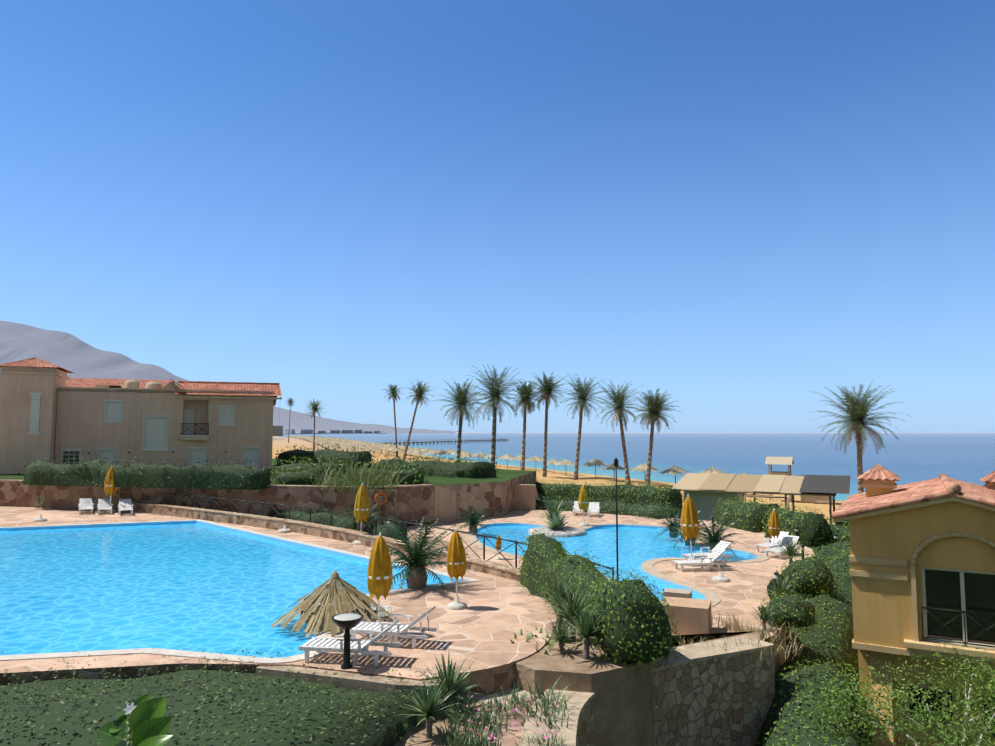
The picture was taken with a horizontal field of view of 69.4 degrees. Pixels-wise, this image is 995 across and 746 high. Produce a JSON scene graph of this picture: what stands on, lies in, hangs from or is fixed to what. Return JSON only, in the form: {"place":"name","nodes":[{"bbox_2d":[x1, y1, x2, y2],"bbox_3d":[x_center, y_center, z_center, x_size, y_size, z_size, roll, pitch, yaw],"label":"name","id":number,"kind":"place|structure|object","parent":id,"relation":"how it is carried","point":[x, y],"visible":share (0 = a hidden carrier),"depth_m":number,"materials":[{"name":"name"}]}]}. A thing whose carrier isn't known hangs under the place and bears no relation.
{"place":"outdoors","nodes":[
{"label":"outdoors","id":0,"kind":"place"},
{"bbox_2d":[0,692,172,745],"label":"leafy plant","id":1,"kind":"object","parent":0,"point":[148,723],"visible":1,"depth_m":1.38,"materials":[{"name":"green plant"}]},
{"bbox_2d":[0,321,457,433],"bbox_3d":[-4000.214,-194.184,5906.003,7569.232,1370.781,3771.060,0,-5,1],"label":"mountain","id":2,"kind":"structure","parent":0,"point":[78,357],"depth_m":7074.54,"materials":[{"name":"stone"}]},
{"bbox_2d":[0,464,535,526],"bbox_3d":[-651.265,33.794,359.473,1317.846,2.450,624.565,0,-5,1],"label":"house garden","id":3,"kind":"object","parent":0,"point":[493,496],"visible":0.17,"depth_m":43.44,"materials":[{"name":"plant"}]},
{"bbox_2d":[0,357,282,473],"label":"house","id":4,"kind":"structure","parent":3,"relation":"on","point":[49,410],"depth_m":54.89,"materials":[{"name":"paint"}]},
{"bbox_2d":[18,452,275,490],"bbox_3d":[-19.968,5.498,40.667,15.992,2.036,2.631,-1,-5,13],"label":"house hedge","id":5,"kind":"object","parent":3,"relation":"on","point":[93,473],"depth_m":39.73,"materials":[{"name":"green plant"}]},
{"bbox_2d":[0,480,434,524],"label":"retaining wall","id":6,"kind":"structure","parent":3,"relation":"on","point":[415,502],"depth_m":39.62,"materials":[{"name":"stone"}]},
{"bbox_2d":[272,464,327,484],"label":"hedge","id":7,"kind":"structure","parent":3,"relation":"on","point":[292,478],"depth_m":41.31,"materials":[{"name":"green plant"}]},
{"bbox_2d":[269,455,359,478],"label":"hedge","id":8,"kind":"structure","parent":3,"relation":"on","point":[305,466],"depth_m":47.01,"materials":[{"name":"green plant"}]},
{"bbox_2d":[274,443,374,468],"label":"hedge","id":9,"kind":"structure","parent":3,"relation":"on","point":[363,456],"depth_m":59.50,"materials":[{"name":"green plant"}]},
{"bbox_2d":[304,459,345,488],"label":"ornamental grass","id":10,"kind":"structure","parent":3,"relation":"on","point":[321,477],"depth_m":39.02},
{"bbox_2d":[307,448,370,490],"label":"ornamental grass","id":11,"kind":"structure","parent":3,"relation":"on","point":[330,478],"depth_m":38.30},
{"bbox_2d":[326,450,404,492],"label":"ornamental grass","id":12,"kind":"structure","parent":3,"relation":"on","point":[354,482],"depth_m":37.52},
{"bbox_2d":[349,455,409,490],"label":"ornamental grass","id":13,"kind":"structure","parent":3,"relation":"on","point":[390,481],"depth_m":37.99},
{"bbox_2d":[367,489,396,523],"bbox_3d":[-6.173,7.039,37.987,1.600,1.700,1.272,0,-5,1],"label":"wall panel","id":14,"kind":"object","parent":3,"relation":"on","point":[387,500],"depth_m":37.43,"materials":[{"name":"orange"}]},
{"bbox_2d":[345,460,431,484],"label":"hedge","id":15,"kind":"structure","parent":3,"relation":"on","point":[416,476],"depth_m":41.34,"materials":[{"name":"green plant"}]},
{"bbox_2d":[370,452,499,478],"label":"hedge","id":16,"kind":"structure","parent":3,"relation":"on","point":[473,470],"depth_m":48.65,"materials":[{"name":"green plant"}]},
{"bbox_2d":[431,485,455,523],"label":"ramp wall","id":17,"kind":"structure","parent":3,"relation":"on","point":[444,504],"depth_m":40.43,"materials":[{"name":"beige paint"}]},
{"bbox_2d":[515,484,539,509],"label":"wall","id":18,"kind":"structure","parent":3,"relation":"on","point":[526,497],"depth_m":46.92,"materials":[{"name":"beige paint"}]},
{"bbox_2d":[535,478,683,508],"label":"hedge row","id":19,"kind":"object","parent":3,"relation":"on","point":[637,494],"visible":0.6,"depth_m":50.76,"materials":[{"name":"green plant"}]},
{"bbox_2d":[0,506,556,699],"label":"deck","id":20,"kind":"structure","parent":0,"point":[135,588],"depth_m":19.06,"materials":[{"name":"blue"}]},
{"bbox_2d":[78,498,93,514],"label":"lounger","id":21,"kind":"object","parent":20,"relation":"on","point":[85,505],"visible":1,"depth_m":40.05,"materials":[{"name":"white plastic"}]},
{"bbox_2d":[97,498,112,514],"bbox_3d":[-21.602,7.347,39.537,0.740,0.739,1.850,3,-5,-30],"label":"lounger","id":22,"kind":"object","parent":20,"relation":"on","point":[104,505],"visible":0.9,"depth_m":39.88,"materials":[{"name":"white plastic"}]},
{"bbox_2d":[103,465,116,512],"bbox_3d":[-21.602,6.459,40.198,0.695,2.620,0.688,-2,-6,1],"label":"umbrella","id":23,"kind":"object","parent":20,"relation":"on","point":[110,489],"visible":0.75,"depth_m":39.99,"materials":[{"name":"fabric"}]},
{"bbox_2d":[118,499,132,515],"bbox_3d":[-20.290,7.320,39.206,0.740,0.739,1.850,3,-5,-30],"label":"lounger","id":24,"kind":"object","parent":20,"relation":"on","point":[122,506],"visible":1,"depth_m":39.55,"materials":[{"name":"white plastic"}]},
{"bbox_2d":[126,501,520,580],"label":"wall","id":25,"kind":"structure","parent":20,"relation":"on","point":[369,540],"depth_m":31.68,"materials":[{"name":"stone"}]},
{"bbox_2d":[271,570,392,636],"bbox_3d":[-3.885,5.316,17.105,2.892,1.228,2.801,0,-5,1],"label":"thatched umbrella","id":26,"kind":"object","parent":20,"relation":"on","point":[349,598],"depth_m":16.55,"materials":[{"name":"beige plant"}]},
{"bbox_2d":[331,613,363,668],"bbox_3d":[-2.863,5.106,13.678,0.610,0.970,0.610,1,-5,-16],"label":"bowl lamp","id":27,"kind":"object","parent":20,"relation":"on","point":[347,622],"visible":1,"depth_m":13.60,"materials":[{"name":"black metal"}]},
{"bbox_2d":[299,619,400,665],"bbox_3d":[-2.891,5.260,14.146,1.850,0.739,0.740,-1,-5,9],"label":"lounger","id":28,"kind":"object","parent":20,"relation":"on","point":[319,646],"visible":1,"depth_m":13.95,"materials":[{"name":"white plastic"}]},
{"bbox_2d":[318,604,391,636],"bbox_3d":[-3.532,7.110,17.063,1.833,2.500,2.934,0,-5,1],"label":"lounger","id":29,"kind":"object","parent":20,"relation":"on","point":[372,619],"visible":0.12,"depth_m":17.54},
{"bbox_2d":[336,497,381,530],"bbox_3d":[-6.081,6.424,32.586,2.400,1.661,2.221,-1,-5,9],"label":"cycad","id":30,"kind":"object","parent":20,"relation":"on","point":[359,522],"visible":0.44,"depth_m":32.40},
{"bbox_2d":[353,482,369,544],"bbox_3d":[-5.453,5.620,28.848,0.645,2.432,0.638,5,-7,-39],"label":"umbrella","id":31,"kind":"object","parent":20,"relation":"on","point":[361,508],"visible":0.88,"depth_m":28.68,"materials":[{"name":"fabric"}]},
{"bbox_2d":[365,532,392,637],"bbox_3d":[-2.638,4.669,15.992,0.589,2.219,0.582,-2,-6,20],"label":"umbrella","id":32,"kind":"object","parent":20,"relation":"on","point":[379,576],"visible":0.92,"depth_m":15.88,"materials":[{"name":"fabric"}]},
{"bbox_2d":[159,493,613,579],"bbox_3d":[-8.754,6.515,31.314,35.281,1.050,2.447,-5,-7,45],"label":"pool railing","id":33,"kind":"object","parent":20,"relation":"on","point":[484,536],"visible":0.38,"depth_m":29.06,"materials":[{"name":"brown metal"}]},
{"bbox_2d":[344,606,436,648],"bbox_3d":[-2.270,5.355,15.306,1.850,0.739,0.740,-1,-5,13],"label":"lounger","id":34,"kind":"object","parent":20,"relation":"on","point":[396,628],"visible":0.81,"depth_m":15.16,"materials":[{"name":"white plastic"}]},
{"bbox_2d":[369,511,467,590],"bbox_3d":[-2.268,5.186,20.670,2.950,2.413,3.147,1,-5,-8],"label":"potted palm","id":35,"kind":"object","parent":20,"relation":"on","point":[415,575],"depth_m":20.49,"materials":[{"name":"plant"}]},
{"bbox_2d":[447,528,466,609],"bbox_3d":[-1.063,4.981,18.402,0.523,1.993,0.529,2,-7,-29],"label":"umbrella","id":36,"kind":"object","parent":20,"relation":"on","point":[456,562],"visible":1,"depth_m":18.27,"materials":[{"name":"fabric"}]},
{"bbox_2d":[283,429,387,434],"bbox_3d":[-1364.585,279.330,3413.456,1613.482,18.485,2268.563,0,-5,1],"label":"buildings","id":37,"kind":"structure","parent":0,"point":[290,431],"depth_m":3088.53,"materials":[{"name":"grey"}]},
{"bbox_2d":[407,533,467,554],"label":"wall","id":38,"kind":"structure","parent":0,"point":[446,543],"depth_m":31.03,"materials":[{"name":"stone"}]},
{"bbox_2d":[263,505,411,540],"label":"plants","id":39,"kind":"object","parent":38,"relation":"on","point":[305,517],"visible":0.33,"depth_m":35.02,"materials":[{"name":"green plant"}]},
{"bbox_2d":[0,0,994,431],"label":"sky","id":40,"kind":"structure","parent":0,"point":[741,211],"materials":[{"name":"blue"}]},
{"bbox_2d":[480,694,537,745],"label":"path","id":41,"kind":"structure","parent":0,"point":[511,733],"depth_m":12.04,"materials":[{"name":"stone"}]},
{"bbox_2d":[459,699,518,736],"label":"plant","id":42,"kind":"object","parent":41,"relation":"on","point":[490,718],"visible":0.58,"depth_m":11.88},
{"bbox_2d":[457,720,521,745],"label":"plant","id":43,"kind":"object","parent":41,"relation":"on","point":[478,743],"visible":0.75,"depth_m":11.13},
{"bbox_2d":[480,691,528,720],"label":"plant","id":44,"kind":"object","parent":41,"relation":"on","point":[500,710],"visible":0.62,"depth_m":12.56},
{"bbox_2d":[509,676,574,702],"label":"plant","id":45,"kind":"object","parent":41,"relation":"on","point":[542,692],"visible":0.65,"depth_m":13.19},
{"bbox_2d":[515,689,578,721],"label":"plant","id":46,"kind":"object","parent":41,"relation":"on","point":[545,712],"visible":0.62,"depth_m":12.31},
{"bbox_2d":[404,510,813,671],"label":"deck","id":47,"kind":"structure","parent":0,"point":[749,570],"depth_m":30.22,"materials":[{"name":"blue"}]},
{"bbox_2d":[451,506,489,535],"bbox_3d":[-1.217,7.372,36.121,2.050,1.533,2.216,-4,-6,43],"label":"cycad","id":48,"kind":"object","parent":47,"relation":"on","point":[473,522],"visible":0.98,"depth_m":35.93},
{"bbox_2d":[528,526,585,536],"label":"pool island","id":49,"kind":"structure","parent":47,"relation":"on","point":[570,532],"depth_m":36.13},
{"bbox_2d":[533,496,572,520],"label":"spiky plant","id":50,"kind":"object","parent":49,"relation":"on","point":[553,509],"visible":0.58,"depth_m":37.77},
{"bbox_2d":[542,508,579,529],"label":"agave","id":51,"kind":"object","parent":49,"relation":"on","point":[556,522],"visible":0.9,"depth_m":36.64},
{"bbox_2d":[578,485,588,525],"bbox_3d":[4.670,7.155,39.003,0.586,2.234,0.593,-3,-5,30],"label":"umbrella","id":52,"kind":"object","parent":47,"relation":"on","point":[583,502],"visible":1,"depth_m":38.86,"materials":[{"name":"fabric"}]},
{"bbox_2d":[535,495,682,518],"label":"shrubs","id":53,"kind":"object","parent":47,"relation":"on","point":[639,510],"visible":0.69,"depth_m":44.22,"materials":[{"name":"green plant"}]},
{"bbox_2d":[614,458,618,580],"bbox_3d":[3.604,4.394,21.690,0.129,3.700,0.129,-2,-5,23],"label":"lamp pole","id":54,"kind":"object","parent":47,"relation":"on","point":[615,462],"visible":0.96,"depth_m":21.66,"materials":[{"name":"black metal"}]},
{"bbox_2d":[653,507,680,540],"bbox_3d":[8.481,7.276,34.555,1.909,1.562,2.036,-3,-5,31],"label":"cycad","id":55,"kind":"object","parent":47,"relation":"on","point":[675,520],"visible":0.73,"depth_m":34.51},
{"bbox_2d":[664,510,708,548],"bbox_3d":[8.581,6.998,32.250,2.221,1.661,2.400,-1,-5,15],"label":"cycad","id":56,"kind":"object","parent":47,"relation":"on","point":[687,542],"visible":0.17,"depth_m":32.03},
{"bbox_2d":[661,588,711,634],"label":"block","id":57,"kind":"structure","parent":47,"relation":"on","point":[692,616],"depth_m":17.99,"materials":[{"name":"beige paint"}]},
{"bbox_2d":[681,494,700,566],"bbox_3d":[7.393,5.987,27.540,0.705,2.685,0.713,-1,-5,-10],"label":"umbrella","id":58,"kind":"object","parent":47,"relation":"on","point":[689,523],"visible":0.94,"depth_m":27.38,"materials":[{"name":"fabric"}]},
{"bbox_2d":[672,548,726,571],"bbox_3d":[7.447,6.880,26.534,1.850,0.739,0.740,1,-5,-8],"label":"lounger","id":59,"kind":"object","parent":47,"relation":"on","point":[703,561],"visible":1,"depth_m":26.37,"materials":[{"name":"white plastic"}]},
{"bbox_2d":[682,540,732,562],"bbox_3d":[8.213,7.011,28.128,1.850,0.739,0.740,2,-5,-18],"label":"lounger","id":60,"kind":"object","parent":47,"relation":"on","point":[722,543],"visible":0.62,"depth_m":28.14,"materials":[{"name":"white plastic"}]},
{"bbox_2d":[682,510,742,556],"bbox_3d":[8.924,6.713,29.810,2.591,1.987,2.429,-5,-7,45],"label":"cycad","id":61,"kind":"object","parent":47,"relation":"on","point":[714,539],"visible":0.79,"depth_m":29.67,"materials":[{"name":"plant"}]},
{"bbox_2d":[711,495,782,532],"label":"hedge","id":62,"kind":"object","parent":47,"relation":"on","point":[750,514],"visible":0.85,"depth_m":37.35,"materials":[{"name":"green plant"}]},
{"bbox_2d":[751,600,777,630],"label":"yucca","id":63,"kind":"object","parent":47,"relation":"on","point":[763,614],"visible":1,"depth_m":18.34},
{"bbox_2d":[755,531,788,551],"bbox_3d":[11.775,7.226,30.734,1.850,0.739,0.740,4,-6,-42],"label":"lounger","id":64,"kind":"object","parent":47,"relation":"on","point":[768,544],"visible":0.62,"depth_m":31.00,"materials":[{"name":"white plastic"}]},
{"bbox_2d":[768,509,779,553],"bbox_3d":[11.590,6.606,30.099,0.496,1.871,0.491,-2,-6,40],"label":"umbrella","id":65,"kind":"object","parent":47,"relation":"on","point":[773,527],"visible":0.9,"depth_m":29.96,"materials":[{"name":"fabric"}]},
{"bbox_2d":[758,573,800,596],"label":"yucca","id":66,"kind":"object","parent":47,"relation":"on","point":[780,586],"visible":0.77,"depth_m":21.14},
{"bbox_2d":[764,535,800,558],"bbox_3d":[11.679,7.118,29.431,1.850,0.739,0.740,4,-6,-43],"label":"lounger","id":67,"kind":"object","parent":47,"relation":"on","point":[785,538],"visible":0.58,"depth_m":29.72,"materials":[{"name":"white plastic"}]},
{"bbox_2d":[772,636,803,660],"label":"dry grass","id":68,"kind":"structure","parent":47,"relation":"on","point":[796,647],"depth_m":16.35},
{"bbox_2d":[759,588,823,633],"bbox_3d":[7.711,6.259,18.973,1.629,1.082,1.676,0,-5,1],"label":"bush","id":69,"kind":"object","parent":47,"relation":"on","point":[795,610],"visible":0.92,"depth_m":18.57,"materials":[{"name":"green plant"}]},
{"bbox_2d":[776,538,808,563],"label":"yucca","id":70,"kind":"object","parent":47,"relation":"on","point":[790,552],"visible":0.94,"depth_m":26.70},
{"bbox_2d":[761,501,837,547],"bbox_3d":[14.084,7.085,33.755,2.329,1.857,3.171,2,-5,-18],"label":"hedge","id":71,"kind":"object","parent":47,"relation":"on","point":[814,530],"visible":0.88,"depth_m":32.71,"materials":[{"name":"green plant"}]},
{"bbox_2d":[272,432,994,554],"bbox_3d":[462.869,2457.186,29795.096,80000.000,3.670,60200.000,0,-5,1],"label":"ground","id":72,"kind":"structure","parent":0,"point":[279,444],"depth_m":135.75,"materials":[{"name":"sand"}]},
{"bbox_2d":[303,398,327,450],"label":"palm","id":73,"kind":"object","parent":72,"relation":"on","point":[314,408],"visible":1,"depth_m":238.38,"materials":[{"name":"green plant"}]},
{"bbox_2d":[380,383,402,456],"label":"palm","id":74,"kind":"object","parent":72,"relation":"on","point":[393,392],"visible":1,"depth_m":214.83,"materials":[{"name":"green plant"}]},
{"bbox_2d":[402,379,435,460],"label":"palm","id":75,"kind":"object","parent":72,"relation":"on","point":[419,391],"visible":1,"depth_m":176.42,"materials":[{"name":"green plant"}]},
{"bbox_2d":[431,379,489,461],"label":"palm","id":76,"kind":"object","parent":72,"relation":"on","point":[461,403],"visible":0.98,"depth_m":102.36,"materials":[{"name":"green plant"}]},
{"bbox_2d":[457,365,528,462],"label":"palm","id":77,"kind":"object","parent":72,"relation":"on","point":[496,390],"visible":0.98,"depth_m":90.16,"materials":[{"name":"green plant"}]},
{"bbox_2d":[504,380,544,469],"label":"palm","id":78,"kind":"object","parent":72,"relation":"on","point":[525,392],"visible":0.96,"depth_m":119.95,"materials":[{"name":"green plant"}]},
{"bbox_2d":[529,371,567,476],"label":"palm","id":79,"kind":"object","parent":72,"relation":"on","point":[548,388],"visible":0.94,"depth_m":121.88,"materials":[{"name":"green plant"}]},
{"bbox_2d":[394,631,760,745],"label":"garden","id":80,"kind":"object","parent":72,"relation":"on","point":[417,737],"visible":0.04,"depth_m":12.30,"materials":[{"name":"soil"}]},
{"bbox_2d":[0,648,477,745],"bbox_3d":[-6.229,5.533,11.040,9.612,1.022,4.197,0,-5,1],"label":"hedge","id":81,"kind":"object","parent":80,"relation":"on","point":[209,718],"visible":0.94,"depth_m":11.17,"materials":[{"name":"green"}]},
{"bbox_2d":[256,666,458,709],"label":"block wall","id":82,"kind":"structure","parent":80,"relation":"on","point":[363,682],"depth_m":13.17,"materials":[{"name":"stone"}]},
{"bbox_2d":[398,678,464,738],"bbox_3d":[-1.085,5.461,11.699,1.074,0.938,1.099,-1,-5,14],"label":"yucca","id":83,"kind":"object","parent":80,"relation":"on","point":[429,706],"visible":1,"depth_m":11.67,"materials":[{"name":"plant"}]},
{"bbox_2d":[427,716,468,745],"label":"plant","id":84,"kind":"object","parent":80,"relation":"on","point":[442,736],"visible":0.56,"depth_m":11.55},
{"bbox_2d":[418,653,484,712],"bbox_3d":[-0.854,5.527,12.854,1.292,0.994,1.550,1,-5,-10],"label":"yucca","id":85,"kind":"object","parent":80,"relation":"on","point":[450,679],"visible":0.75,"depth_m":12.77,"materials":[{"name":"plant"}]},
{"bbox_2d":[438,690,480,723],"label":"plant","id":86,"kind":"object","parent":80,"relation":"on","point":[465,713],"visible":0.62,"depth_m":12.41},
{"bbox_2d":[439,691,488,725],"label":"plant","id":87,"kind":"object","parent":80,"relation":"on","point":[467,709],"visible":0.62,"depth_m":12.32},
{"bbox_2d":[444,708,484,745],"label":"plant","id":88,"kind":"object","parent":80,"relation":"on","point":[452,732],"visible":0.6,"depth_m":11.38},
{"bbox_2d":[452,699,509,732],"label":"plant","id":89,"kind":"object","parent":80,"relation":"on","point":[485,716],"visible":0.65,"depth_m":12.01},
{"bbox_2d":[474,687,532,705],"bbox_3d":[0.214,7.352,13.874,1.825,2.500,1.867,0,-5,1],"label":"rock patch","id":90,"kind":"object","parent":80,"relation":"on","point":[500,694],"visible":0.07,"depth_m":13.47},
{"bbox_2d":[522,704,575,732],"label":"plant","id":91,"kind":"object","parent":80,"relation":"on","point":[550,724],"visible":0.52,"depth_m":11.85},
{"bbox_2d":[555,374,611,479],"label":"palm","id":92,"kind":"object","parent":72,"relation":"on","point":[582,392],"visible":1,"depth_m":114.27,"materials":[{"name":"green plant"}]},
{"bbox_2d":[516,619,660,745],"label":"retaining wall","id":93,"kind":"structure","parent":72,"relation":"on","point":[623,705],"depth_m":13.73,"materials":[{"name":"stone"}]},
{"bbox_2d":[534,575,574,621],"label":"yucca","id":94,"kind":"object","parent":93,"relation":"on","point":[558,590],"visible":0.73,"depth_m":16.97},
{"bbox_2d":[541,614,579,650],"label":"yucca","id":95,"kind":"object","parent":93,"relation":"on","point":[561,637],"visible":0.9,"depth_m":14.67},
{"bbox_2d":[546,582,596,639],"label":"yucca","id":96,"kind":"object","parent":93,"relation":"on","point":[568,607],"visible":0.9,"depth_m":15.51,"materials":[{"name":"plant"}]},
{"bbox_2d":[556,604,604,657],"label":"yucca","id":97,"kind":"object","parent":93,"relation":"on","point":[585,629],"visible":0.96,"depth_m":14.22,"materials":[{"name":"plant"}]},
{"bbox_2d":[514,527,672,650],"bbox_3d":[2.169,5.206,18.170,2.055,1.794,7.152,1,-5,-14],"label":"planter hedge","id":98,"kind":"object","parent":93,"relation":"on","point":[543,557],"visible":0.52,"depth_m":18.65,"materials":[{"name":"green plant"}]},
{"bbox_2d":[582,569,681,672],"bbox_3d":[2.673,4.900,14.486,2.010,1.872,2.158,0,-5,1],"label":"bush","id":99,"kind":"object","parent":93,"relation":"on","point":[636,628],"visible":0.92,"depth_m":13.91,"materials":[{"name":"green plant"}]},
{"bbox_2d":[585,381,641,484],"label":"palm","id":100,"kind":"object","parent":72,"relation":"on","point":[617,403],"visible":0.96,"depth_m":103.56,"materials":[{"name":"green plant"}]},
{"bbox_2d":[519,635,774,745],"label":"curved wall","id":101,"kind":"structure","parent":72,"relation":"on","point":[715,694],"depth_m":15.43,"materials":[{"name":"stone"}]},
{"bbox_2d":[632,388,682,485],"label":"palm","id":102,"kind":"object","parent":72,"relation":"on","point":[654,410],"visible":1,"depth_m":98.23,"materials":[{"name":"green plant"}]},
{"bbox_2d":[671,473,850,526],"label":"beach bar","id":103,"kind":"object","parent":72,"relation":"on","point":[705,491],"visible":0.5,"depth_m":51.32,"materials":[{"name":"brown wood"}]},
{"bbox_2d":[755,538,875,745],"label":"tall hedge","id":104,"kind":"object","parent":72,"relation":"on","point":[784,723],"visible":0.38,"depth_m":16.87,"materials":[{"name":"green plant"}]},
{"bbox_2d":[776,550,841,597],"bbox_3d":[9.899,6.399,22.898,1.951,1.422,1.781,-3,-5,31],"label":"bush","id":105,"kind":"object","parent":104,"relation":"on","point":[812,575],"visible":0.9,"depth_m":22.42,"materials":[{"name":"green plant"}]},
{"bbox_2d":[816,518,849,550],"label":"hedge","id":106,"kind":"object","parent":72,"relation":"on","point":[843,532],"visible":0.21,"depth_m":32.62,"materials":[{"name":"green plant"}]},
{"bbox_2d":[810,381,903,492],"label":"palm","id":107,"kind":"object","parent":72,"relation":"on","point":[856,411],"visible":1,"depth_m":72.75,"materials":[{"name":"green plant"}]},
{"bbox_2d":[791,640,994,745],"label":"bush","id":108,"kind":"object","parent":72,"relation":"on","point":[965,732],"visible":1,"depth_m":13.98,"materials":[{"name":"green plant"}]},
{"bbox_2d":[831,464,994,745],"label":"house","id":109,"kind":"structure","parent":72,"relation":"on","point":[922,562],"depth_m":16.97,"materials":[{"name":"paint"}]},
{"bbox_2d":[279,433,994,500],"bbox_3d":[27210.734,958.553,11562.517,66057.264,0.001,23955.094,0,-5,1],"label":"sea","id":110,"kind":"structure","parent":0,"point":[907,458],"depth_m":295.25,"materials":[{"name":"liquid"}]},
{"bbox_2d":[380,438,507,444],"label":"jetty","id":111,"kind":"object","parent":110,"relation":"in","point":[455,441],"visible":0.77,"depth_m":488.50,"materials":[{"name":"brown wood"}]},
{"bbox_2d":[765,457,831,503],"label":"lifeguard tower","id":112,"kind":"structure","parent":0,"point":[788,461],"depth_m":79.20,"materials":[{"name":"brown wood"}]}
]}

